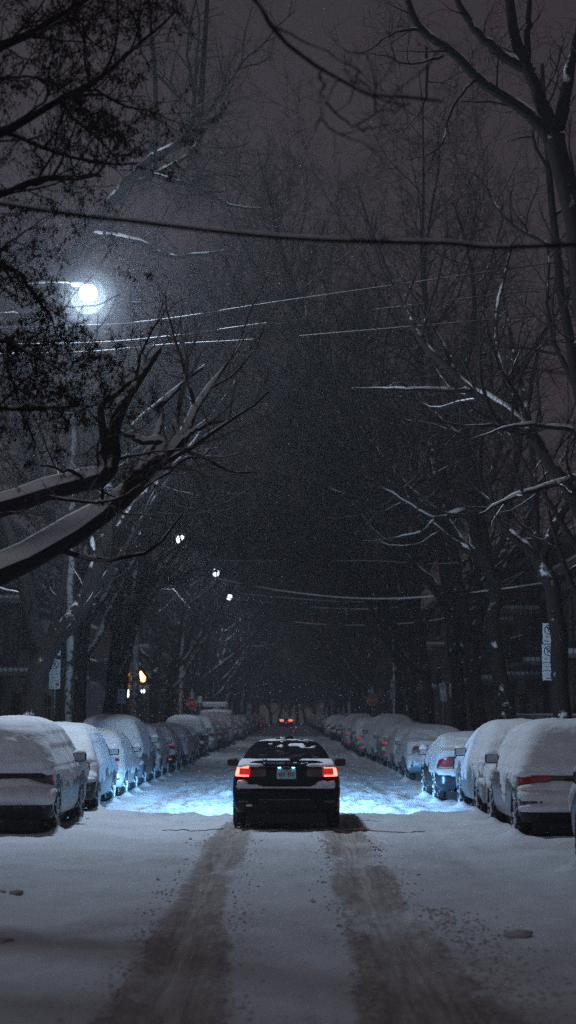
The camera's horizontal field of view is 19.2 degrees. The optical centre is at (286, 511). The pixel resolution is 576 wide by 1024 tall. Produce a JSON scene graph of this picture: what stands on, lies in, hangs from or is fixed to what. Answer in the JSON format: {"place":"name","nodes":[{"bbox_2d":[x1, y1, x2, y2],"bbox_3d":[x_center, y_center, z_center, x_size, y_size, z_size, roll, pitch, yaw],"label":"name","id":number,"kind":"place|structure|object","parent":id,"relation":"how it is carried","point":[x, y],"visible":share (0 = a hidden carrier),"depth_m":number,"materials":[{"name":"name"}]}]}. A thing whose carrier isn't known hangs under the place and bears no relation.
{"place":"outdoors","nodes":[
{"label":"outdoors","id":0,"kind":"place"},
{"bbox_2d":[4,287,555,344],"bbox_3d":[0.328,-4.210,34.903,15.052,2.175,0.693,1,-7,-11],"label":"overhead wire","id":1,"kind":"object","parent":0,"point":[313,317],"visible":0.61,"depth_m":34.82,"materials":[{"name":"black"}]},
{"bbox_2d":[0,260,567,327],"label":"overhead wire","id":2,"kind":"object","parent":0,"point":[295,298],"visible":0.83,"depth_m":34.74,"materials":[{"name":"black"}]},
{"bbox_2d":[0,312,571,353],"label":"overhead wire","id":3,"kind":"object","parent":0,"point":[322,333],"visible":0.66,"depth_m":34.84,"materials":[{"name":"black"}]},
{"bbox_2d":[4,46,568,811],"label":"falling snow","id":4,"kind":"structure","parent":0,"point":[244,608],"depth_m":32.04,"materials":[{"name":"snow"}]},
{"bbox_2d":[0,723,575,1023],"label":"road","id":5,"kind":"structure","parent":0,"point":[87,883],"depth_m":16.77,"materials":[{"name":"snow"}]},
{"bbox_2d":[0,715,88,830],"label":"parked suv","id":6,"kind":"object","parent":5,"relation":"on","point":[37,754],"visible":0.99,"depth_m":26.56,"materials":[{"name":"grey paint"}]},
{"bbox_2d":[49,650,60,721],"bbox_3d":[-6.345,5.398,46.676,0.300,4.000,0.074,0,-7,0],"label":"parking sign","id":7,"kind":"object","parent":5,"relation":"on","point":[54,678],"visible":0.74,"depth_m":46.74,"materials":[{"name":"metal"}]},
{"bbox_2d":[55,722,118,809],"bbox_3d":[-4.500,5.113,34.529,2.108,1.735,4.644,0,-7,0],"label":"parked hatchback","id":8,"kind":"object","parent":5,"relation":"on","point":[101,762],"visible":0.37,"depth_m":33.19,"materials":[{"name":"silver paint"}]},
{"bbox_2d":[95,727,140,795],"bbox_3d":[-4.480,5.810,39.782,2.100,1.580,4.272,0,-7,0],"label":"parked hatchback","id":9,"kind":"object","parent":5,"relation":"on","point":[127,772],"visible":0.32,"depth_m":38.59,"materials":[{"name":"white paint"}]},
{"bbox_2d":[83,714,158,785],"bbox_3d":[-4.535,6.312,45.307,2.200,1.875,4.748,0,-7,0],"label":"parked suv","id":10,"kind":"object","parent":5,"relation":"on","point":[134,730],"visible":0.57,"depth_m":43.56,"materials":[{"name":"white paint"}]},
{"bbox_2d":[0,0,294,716],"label":"street tree","id":11,"kind":"object","parent":5,"relation":"on","point":[47,647],"visible":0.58,"depth_m":38.91,"materials":[{"name":"brown plant"}]},
{"bbox_2d":[49,308,257,723],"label":"street tree","id":12,"kind":"object","parent":5,"relation":"on","point":[158,613],"visible":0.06,"depth_m":79.40,"materials":[{"name":"brown plant"}]},
{"bbox_2d":[144,723,171,777],"bbox_3d":[-4.460,7.025,50.316,2.102,1.631,4.268,0,-7,0],"label":"parked hatchback","id":13,"kind":"object","parent":5,"relation":"on","point":[162,759],"visible":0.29,"depth_m":49.35,"materials":[{"name":"white paint"}]},
{"bbox_2d":[152,724,184,771],"bbox_3d":[-4.380,7.683,55.621,2.100,1.565,4.340,0,-7,0],"label":"parked hatchback","id":14,"kind":"object","parent":5,"relation":"on","point":[175,747],"visible":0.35,"depth_m":54.20,"materials":[{"name":"grey paint"}]},
{"bbox_2d":[153,722,195,765],"bbox_3d":[-4.330,8.381,61.574,2.098,1.572,4.405,0,-7,0],"label":"parked hatchback","id":15,"kind":"object","parent":5,"relation":"on","point":[188,744],"visible":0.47,"depth_m":60.09,"materials":[{"name":"grey paint"}]},
{"bbox_2d":[0,99,353,713],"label":"street tree","id":16,"kind":"object","parent":5,"relation":"on","point":[114,675],"visible":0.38,"depth_m":59.57,"materials":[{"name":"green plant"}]},
{"bbox_2d":[38,325,328,715],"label":"street tree","id":17,"kind":"object","parent":5,"relation":"on","point":[167,635],"visible":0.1,"depth_m":93.67,"materials":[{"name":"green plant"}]},
{"bbox_2d":[171,722,201,758],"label":"parked hatchback","id":18,"kind":"object","parent":5,"relation":"on","point":[196,740],"visible":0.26,"depth_m":67.35,"materials":[{"name":"white paint"}]},
{"bbox_2d":[166,715,210,756],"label":"parked suv","id":19,"kind":"object","parent":5,"relation":"on","point":[196,722],"visible":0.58,"depth_m":72.84,"materials":[{"name":"white paint"}]},
{"bbox_2d":[45,151,367,714],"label":"street tree","id":20,"kind":"object","parent":5,"relation":"on","point":[123,683],"visible":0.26,"depth_m":67.66,"materials":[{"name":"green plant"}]},
{"bbox_2d":[142,409,272,714],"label":"street tree","id":21,"kind":"object","parent":5,"relation":"on","point":[202,693],"visible":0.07,"depth_m":124.15,"materials":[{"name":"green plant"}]},
{"bbox_2d":[195,715,220,751],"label":"parked suv","id":22,"kind":"object","parent":5,"relation":"on","point":[213,737],"visible":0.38,"depth_m":79.76,"materials":[{"name":"white paint"}]},
{"bbox_2d":[0,0,417,722],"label":"street tree","id":23,"kind":"object","parent":5,"relation":"on","point":[84,648],"visible":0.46,"depth_m":55.79,"materials":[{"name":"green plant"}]},
{"bbox_2d":[200,702,236,743],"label":"parked van","id":24,"kind":"object","parent":5,"relation":"on","point":[226,716],"visible":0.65,"depth_m":101.51,"materials":[{"name":"white paint"}]},
{"bbox_2d":[212,719,225,748],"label":"parked hatchback","id":25,"kind":"object","parent":5,"relation":"on","point":[221,734],"visible":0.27,"depth_m":86.92,"materials":[{"name":"grey paint"}]},
{"bbox_2d":[78,356,369,721],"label":"street tree","id":26,"kind":"object","parent":5,"relation":"on","point":[171,686],"visible":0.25,"depth_m":88.28,"materials":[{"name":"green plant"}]},
{"bbox_2d":[167,511,284,707],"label":"street tree","id":27,"kind":"object","parent":5,"relation":"on","point":[223,674],"visible":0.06,"depth_m":163.74,"materials":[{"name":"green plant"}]},
{"bbox_2d":[163,467,294,707],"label":"street tree","id":28,"kind":"object","parent":5,"relation":"on","point":[211,654],"visible":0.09,"depth_m":143.64,"materials":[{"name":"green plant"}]},
{"bbox_2d":[149,491,317,709],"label":"street tree","id":29,"kind":"object","parent":5,"relation":"on","point":[222,641],"visible":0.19,"depth_m":134.29,"materials":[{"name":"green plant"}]},
{"bbox_2d":[176,558,299,709],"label":"street tree","id":30,"kind":"object","parent":5,"relation":"on","point":[231,699],"visible":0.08,"depth_m":176.86,"materials":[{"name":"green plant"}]},
{"bbox_2d":[196,520,295,714],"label":"street tree","id":31,"kind":"object","parent":5,"relation":"on","point":[234,702],"visible":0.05,"depth_m":188.93,"materials":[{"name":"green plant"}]},
{"bbox_2d":[218,658,283,713],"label":"street tree","id":32,"kind":"object","parent":5,"relation":"on","point":[253,703],"visible":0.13,"depth_m":268.20,"materials":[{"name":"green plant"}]},
{"bbox_2d":[138,377,366,714],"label":"street tree","id":33,"kind":"object","parent":5,"relation":"on","point":[199,678],"visible":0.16,"depth_m":115.29,"materials":[{"name":"brown plant"}]},
{"bbox_2d":[217,588,293,714],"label":"street tree","id":34,"kind":"object","parent":5,"relation":"on","point":[246,692],"visible":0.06,"depth_m":238.78,"materials":[{"name":"brown plant"}]},
{"bbox_2d":[230,563,292,714],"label":"street tree","id":35,"kind":"object","parent":5,"relation":"on","point":[240,675],"visible":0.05,"depth_m":204.35,"materials":[{"name":"brown plant"}]},
{"bbox_2d":[207,504,325,709],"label":"street tree","id":36,"kind":"object","parent":5,"relation":"on","point":[224,691],"visible":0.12,"depth_m":153.50,"materials":[{"name":"brown plant"}]},
{"bbox_2d":[219,657,314,714],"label":"street tree","id":37,"kind":"object","parent":5,"relation":"on","point":[266,700],"visible":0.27,"depth_m":274.61,"materials":[{"name":"brown plant"}]},
{"bbox_2d":[227,736,345,826],"bbox_3d":[0.000,4.730,30.252,2.132,1.495,4.616,0,-7,0],"label":"sedan car","id":38,"kind":"object","parent":5,"relation":"on","point":[303,786],"visible":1,"depth_m":28.07,"materials":[{"name":"paint"}]},
{"bbox_2d":[243,656,331,724],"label":"street tree","id":39,"kind":"object","parent":5,"relation":"on","point":[295,704],"visible":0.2,"depth_m":275.94,"materials":[{"name":"brown plant"}]},
{"bbox_2d":[254,652,344,724],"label":"street tree","id":40,"kind":"object","parent":5,"relation":"on","point":[282,700],"visible":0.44,"depth_m":268.70,"materials":[{"name":"brown plant"}]},
{"bbox_2d":[254,663,345,713],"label":"street tree","id":41,"kind":"object","parent":5,"relation":"on","point":[312,707],"visible":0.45,"depth_m":266.02,"materials":[{"name":"brown plant"}]},
{"bbox_2d":[216,440,412,713],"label":"street tree","id":42,"kind":"object","parent":5,"relation":"on","point":[357,689],"visible":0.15,"depth_m":131.92,"materials":[{"name":"brown plant"}]},
{"bbox_2d":[56,834,575,1023],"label":"slush clods","id":43,"kind":"object","parent":5,"relation":"on","point":[471,963],"visible":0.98,"depth_m":12.82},
{"bbox_2d":[245,501,424,713],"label":"street tree","id":44,"kind":"object","parent":5,"relation":"on","point":[349,684],"visible":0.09,"depth_m":151.23,"materials":[{"name":"brown plant"}]},
{"bbox_2d":[287,554,383,714],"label":"street tree","id":45,"kind":"object","parent":5,"relation":"on","point":[340,702],"visible":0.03,"depth_m":187.92,"materials":[{"name":"brown plant"}]},
{"bbox_2d":[111,1,575,730],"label":"street tree","id":46,"kind":"object","parent":5,"relation":"on","point":[467,633],"visible":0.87,"depth_m":53.41,"materials":[{"name":"brown plant"}]},
{"bbox_2d":[223,407,463,716],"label":"street tree","id":47,"kind":"object","parent":5,"relation":"on","point":[366,658],"visible":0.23,"depth_m":115.08,"materials":[{"name":"brown plant"}]},
{"bbox_2d":[205,287,491,716],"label":"street tree","id":48,"kind":"object","parent":5,"relation":"on","point":[397,614],"visible":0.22,"depth_m":83.72,"materials":[{"name":"brown plant"}]},
{"bbox_2d":[341,720,356,749],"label":"parked hatchback","id":49,"kind":"object","parent":5,"relation":"on","point":[346,735],"visible":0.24,"depth_m":86.32,"materials":[{"name":"white paint"}]},
{"bbox_2d":[338,713,371,745],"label":"parked suv","id":50,"kind":"object","parent":5,"relation":"on","point":[350,717],"visible":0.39,"depth_m":93.34,"materials":[{"name":"white paint"}]},
{"bbox_2d":[281,505,431,713],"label":"street tree","id":51,"kind":"object","parent":5,"relation":"on","point":[354,690],"visible":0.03,"depth_m":143.16,"materials":[{"name":"brown plant"}]},
{"bbox_2d":[284,489,435,714],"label":"street tree","id":52,"kind":"object","parent":5,"relation":"on","point":[372,640],"visible":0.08,"depth_m":123.23,"materials":[{"name":"brown plant"}]},
{"bbox_2d":[347,717,373,751],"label":"parked suv","id":53,"kind":"object","parent":5,"relation":"on","point":[358,722],"visible":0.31,"depth_m":80.11,"materials":[{"name":"grey paint"}]},
{"bbox_2d":[351,721,370,756],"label":"parked hatchback","id":54,"kind":"object","parent":5,"relation":"on","point":[358,738],"visible":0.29,"depth_m":72.33,"materials":[{"name":"silver paint"}]},
{"bbox_2d":[234,301,511,714],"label":"street tree","id":55,"kind":"object","parent":5,"relation":"on","point":[398,691],"visible":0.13,"depth_m":90.32,"materials":[{"name":"brown plant"}]},
{"bbox_2d":[234,206,534,722],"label":"street tree","id":56,"kind":"object","parent":5,"relation":"on","point":[410,651],"visible":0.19,"depth_m":78.20,"materials":[{"name":"brown plant"}]},
{"bbox_2d":[199,0,575,730],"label":"street tree","id":57,"kind":"object","parent":5,"relation":"on","point":[455,650],"visible":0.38,"depth_m":58.85,"materials":[{"name":"brown plant"}]},
{"bbox_2d":[362,714,412,760],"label":"parked suv","id":58,"kind":"object","parent":5,"relation":"on","point":[378,723],"visible":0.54,"depth_m":65.37,"materials":[{"name":"silver paint"}]},
{"bbox_2d":[212,201,573,723],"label":"street tree","id":59,"kind":"object","parent":5,"relation":"on","point":[420,647],"visible":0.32,"depth_m":70.97,"materials":[{"name":"brown plant"}]},
{"bbox_2d":[373,721,418,766],"bbox_3d":[4.180,8.272,60.897,2.102,1.629,4.363,0,-7,0],"label":"parked hatchback","id":60,"kind":"object","parent":5,"relation":"on","point":[389,729],"visible":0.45,"depth_m":59.51,"materials":[{"name":"silver paint"}]},
{"bbox_2d":[384,723,425,770],"bbox_3d":[4.220,7.620,55.173,2.100,1.585,4.267,0,-7,0],"label":"parked hatchback","id":61,"kind":"object","parent":5,"relation":"on","point":[400,731],"visible":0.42,"depth_m":54.01,"materials":[{"name":"white paint"}]},
{"bbox_2d":[395,724,459,779],"bbox_3d":[4.230,6.926,49.311,2.106,1.592,4.891,0,-7,0],"label":"parked sedan","id":62,"kind":"object","parent":5,"relation":"on","point":[409,756],"visible":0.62,"depth_m":47.90,"materials":[{"name":"white paint"}]},
{"bbox_2d":[418,731,474,800],"bbox_3d":[4.034,5.621,37.890,2.103,1.512,4.657,0,-7,0],"label":"parked sedan","id":63,"kind":"object","parent":5,"relation":"on","point":[438,777],"visible":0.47,"depth_m":36.43,"materials":[{"name":"white paint"}]},
{"bbox_2d":[322,0,575,323],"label":"street tree","id":64,"kind":"object","parent":5,"relation":"on","point":[545,122],"visible":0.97,"depth_m":29.80,"materials":[{"name":"brown plant"}]},
{"bbox_2d":[331,116,574,718],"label":"street tree","id":65,"kind":"object","parent":5,"relation":"on","point":[477,552],"visible":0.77,"depth_m":46.45,"materials":[{"name":"brown plant"}]},
{"bbox_2d":[454,718,531,812],"bbox_3d":[4.404,4.902,33.041,2.196,1.805,4.446,0,-7,-1],"label":"parked suv","id":66,"kind":"object","parent":5,"relation":"on","point":[470,763],"visible":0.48,"depth_m":31.98,"materials":[{"name":"silver paint"}]},
{"bbox_2d":[448,239,575,718],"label":"street tree","id":67,"kind":"object","parent":5,"relation":"on","point":[536,553],"visible":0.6,"depth_m":37.57,"materials":[{"name":"brown plant"}]},
{"bbox_2d":[504,929,533,937],"bbox_3d":[1.998,3.634,14.691,0.261,0.079,0.193,0,-7,0],"label":"slush lump","id":68,"kind":"object","parent":5,"relation":"on","point":[518,933],"visible":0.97,"depth_m":14.62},
{"bbox_2d":[483,718,575,834],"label":"parked suv","id":69,"kind":"object","parent":5,"relation":"on","point":[529,766],"visible":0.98,"depth_m":25.78,"materials":[{"name":"silver-grey paint"},{"name":"snow"},{"name":"rubber"}]},
{"bbox_2d":[542,623,550,679],"bbox_3d":[5.905,4.404,38.234,0.320,4.000,0.074,0,-7,0],"label":"parking sign","id":70,"kind":"object","parent":5,"relation":"on","point":[546,665],"visible":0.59,"depth_m":38.34,"materials":[{"name":"metal"}]},
{"bbox_2d":[569,766,575,852],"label":"parked suv","id":71,"kind":"object","parent":5,"relation":"on","point":[572,801],"visible":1,"depth_m":21.28,"materials":[{"name":"black paint"}]},
{"bbox_2d":[0,200,575,248],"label":"cable bundle","id":72,"kind":"object","parent":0,"point":[265,234],"visible":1,"depth_m":9.53,"materials":[{"name":"black rubber"}]},
{"bbox_2d":[0,0,575,714],"label":"sky","id":73,"kind":"structure","parent":0,"point":[305,23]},
{"bbox_2d":[162,828,424,832],"bbox_3d":[0.100,5.185,27.747,4.301,0.094,0.624,0,-7,0],"label":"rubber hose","id":74,"kind":"object","parent":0,"point":[299,830],"visible":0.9,"depth_m":27.74,"materials":[{"name":"black"}]},
{"bbox_2d":[263,715,344,722],"bbox_3d":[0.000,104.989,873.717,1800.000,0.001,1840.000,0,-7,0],"label":"ground","id":75,"kind":"structure","parent":0,"point":[275,718],"depth_m":790.85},
{"bbox_2d":[41,396,107,722],"bbox_3d":[-6.300,2.225,50.082,2.000,11.405,0.348,0,-7,0],"label":"utility pole","id":76,"kind":"object","parent":75,"relation":"on","point":[69,686],"visible":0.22,"depth_m":49.81,"materials":[{"name":"grey wood"}]},
{"bbox_2d":[0,0,232,507],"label":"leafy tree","id":77,"kind":"object","parent":75,"relation":"on","point":[75,96],"visible":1,"depth_m":15.61,"materials":[{"name":"brown plant"}]},
{"bbox_2d":[131,512,139,717],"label":"utility pole","id":78,"kind":"object","parent":75,"relation":"on","point":[135,683],"visible":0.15,"depth_m":73.57,"materials":[{"name":"brown wood"}]},
{"bbox_2d":[135,542,575,599],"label":"overhead wire","id":79,"kind":"object","parent":78,"relation":"attached to","point":[364,598],"visible":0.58,"depth_m":56.32,"materials":[{"name":"black"}]},
{"bbox_2d":[155,519,575,563],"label":"overhead wire","id":80,"kind":"object","parent":78,"relation":"attached to","point":[330,561],"visible":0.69,"depth_m":60.14,"materials":[{"name":"black"}]},
{"bbox_2d":[0,221,296,585],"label":"street tree","id":81,"kind":"object","parent":75,"relation":"on","point":[65,534],"visible":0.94,"depth_m":22.04,"materials":[{"name":"brown plant"}]},
{"bbox_2d":[166,559,189,714],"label":"utility pole","id":82,"kind":"object","parent":75,"relation":"on","point":[181,694],"visible":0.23,"depth_m":102.35,"materials":[{"name":"brown wood"}]},
{"bbox_2d":[193,572,521,609],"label":"overhead wire","id":83,"kind":"object","parent":82,"relation":"attached to","point":[361,609],"visible":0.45,"depth_m":82.40,"materials":[{"name":"black"}]},
{"bbox_2d":[197,572,523,625],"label":"overhead wire","id":84,"kind":"object","parent":82,"relation":"attached to","point":[367,625],"visible":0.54,"depth_m":81.31,"materials":[{"name":"black"}]},
{"bbox_2d":[252,0,442,159],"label":"street tree","id":85,"kind":"object","parent":75,"relation":"on","point":[274,28],"visible":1,"depth_m":10.31,"materials":[{"name":"brown plant"}]},
{"bbox_2d":[304,20,575,601],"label":"street tree","id":86,"kind":"object","parent":75,"relation":"on","point":[519,425],"visible":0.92,"depth_m":33.72,"materials":[{"name":"brown plant"}]},
{"bbox_3d":[-6.400,-0.025,31.417,2.000,11.505,0.348,0,-7,0],"label":"utility pole","id":87,"kind":"object","parent":75,"relation":"on","visible":0},
{"bbox_2d":[3,280,96,301],"bbox_3d":[-4.926,-4.097,31.855,2.840,0.429,0.337,-1,-7,7],"label":"street lamp","id":88,"kind":"object","parent":87,"relation":"attached to","point":[87,286],"visible":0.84,"depth_m":31.61,"materials":[{"name":"black paint"}]},
{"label":"sidewalk","id":89,"kind":"structure","parent":0,"visible":0},
{"bbox_2d":[348,657,376,715],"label":"brick house","id":90,"kind":"structure","parent":89,"relation":"on","point":[364,699],"depth_m":220.96,"materials":[{"name":"brick"}]},
{"bbox_2d":[373,631,406,715],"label":"brick house","id":91,"kind":"structure","parent":89,"relation":"on","point":[384,704],"depth_m":176.59,"materials":[{"name":"brick"}]},
{"bbox_2d":[401,598,460,726],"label":"brick house","id":92,"kind":"structure","parent":89,"relation":"on","point":[440,659],"depth_m":117.05,"materials":[{"name":"brick"}]},
{"bbox_2d":[436,575,486,730],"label":"brick house","id":93,"kind":"structure","parent":89,"relation":"on","point":[482,644],"depth_m":93.21,"materials":[{"name":"brick"}]},
{"bbox_2d":[461,532,575,721],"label":"brick house","id":94,"kind":"structure","parent":89,"relation":"on","point":[525,610],"depth_m":69.08,"materials":[{"name":"brick"}]},
{"bbox_2d":[516,569,522,604],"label":"window","id":95,"kind":"structure","parent":94,"relation":"in","point":[520,594],"depth_m":70.65,"materials":[{"name":"grey"}]},
{"bbox_2d":[529,563,536,598],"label":"window","id":96,"kind":"structure","parent":94,"relation":"in","point":[532,572],"depth_m":67.71,"materials":[{"name":"grey"}]},
{"bbox_2d":[530,626,537,656],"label":"window","id":97,"kind":"structure","parent":94,"relation":"in","point":[533,630],"depth_m":67.07,"materials":[{"name":"grey"}]},
{"bbox_2d":[510,555,575,716],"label":"brick house","id":98,"kind":"structure","parent":89,"relation":"on","point":[568,604],"depth_m":59.08,"materials":[{"name":"brick"}]},
{"bbox_2d":[568,594,575,641],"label":"window","id":99,"kind":"structure","parent":98,"relation":"in","point":[571,601],"depth_m":58.32,"materials":[{"name":"grey"}]},
{"bbox_2d":[570,680,575,716],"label":"window","id":100,"kind":"structure","parent":98,"relation":"in","point":[573,682],"depth_m":58.12,"materials":[{"name":"grey"}]},
{"bbox_2d":[516,713,575,719],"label":"wooden fence","id":101,"kind":"object","parent":89,"relation":"on","point":[532,716],"visible":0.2,"depth_m":57.46,"materials":[{"name":"brown wood"}]},
{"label":"sidewalk","id":102,"kind":"structure","parent":0,"visible":0},
{"bbox_2d":[0,518,97,721],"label":"brick house","id":103,"kind":"structure","parent":102,"relation":"on","point":[16,651],"depth_m":63.00,"materials":[{"name":"brick"}]},
{"bbox_2d":[12,691,20,714],"bbox_3d":[-9.950,7.294,62.828,0.200,1.368,1.180,0,-7,0],"label":"window","id":104,"kind":"structure","parent":103,"relation":"in","point":[16,696],"depth_m":62.95,"materials":[{"name":"grey"}]},
{"bbox_2d":[13,624,21,661],"bbox_3d":[-9.950,4.844,63.117,0.200,1.368,1.180,0,-7,0],"label":"window","id":105,"kind":"structure","parent":103,"relation":"in","point":[17,627],"depth_m":63.32,"materials":[{"name":"grey"}]},
{"bbox_2d":[44,694,50,719],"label":"window","id":106,"kind":"structure","parent":103,"relation":"in","point":[47,705],"depth_m":70.60,"materials":[{"name":"grey"}]},
{"bbox_2d":[86,659,139,718],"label":"garage building","id":107,"kind":"structure","parent":102,"relation":"on","point":[95,696],"depth_m":82.58,"materials":[{"name":"concrete"}]},
{"bbox_2d":[89,600,170,722],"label":"brick house","id":108,"kind":"structure","parent":102,"relation":"on","point":[101,650],"depth_m":121.58,"materials":[{"name":"brick"}]},
{"bbox_2d":[157,616,194,722],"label":"brick house","id":109,"kind":"structure","parent":102,"relation":"on","point":[161,697],"depth_m":149.46,"materials":[{"name":"brick"}]},
{"bbox_2d":[189,640,224,714],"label":"brick house","id":110,"kind":"structure","parent":102,"relation":"on","point":[191,680],"depth_m":217.94,"materials":[{"name":"brick"}]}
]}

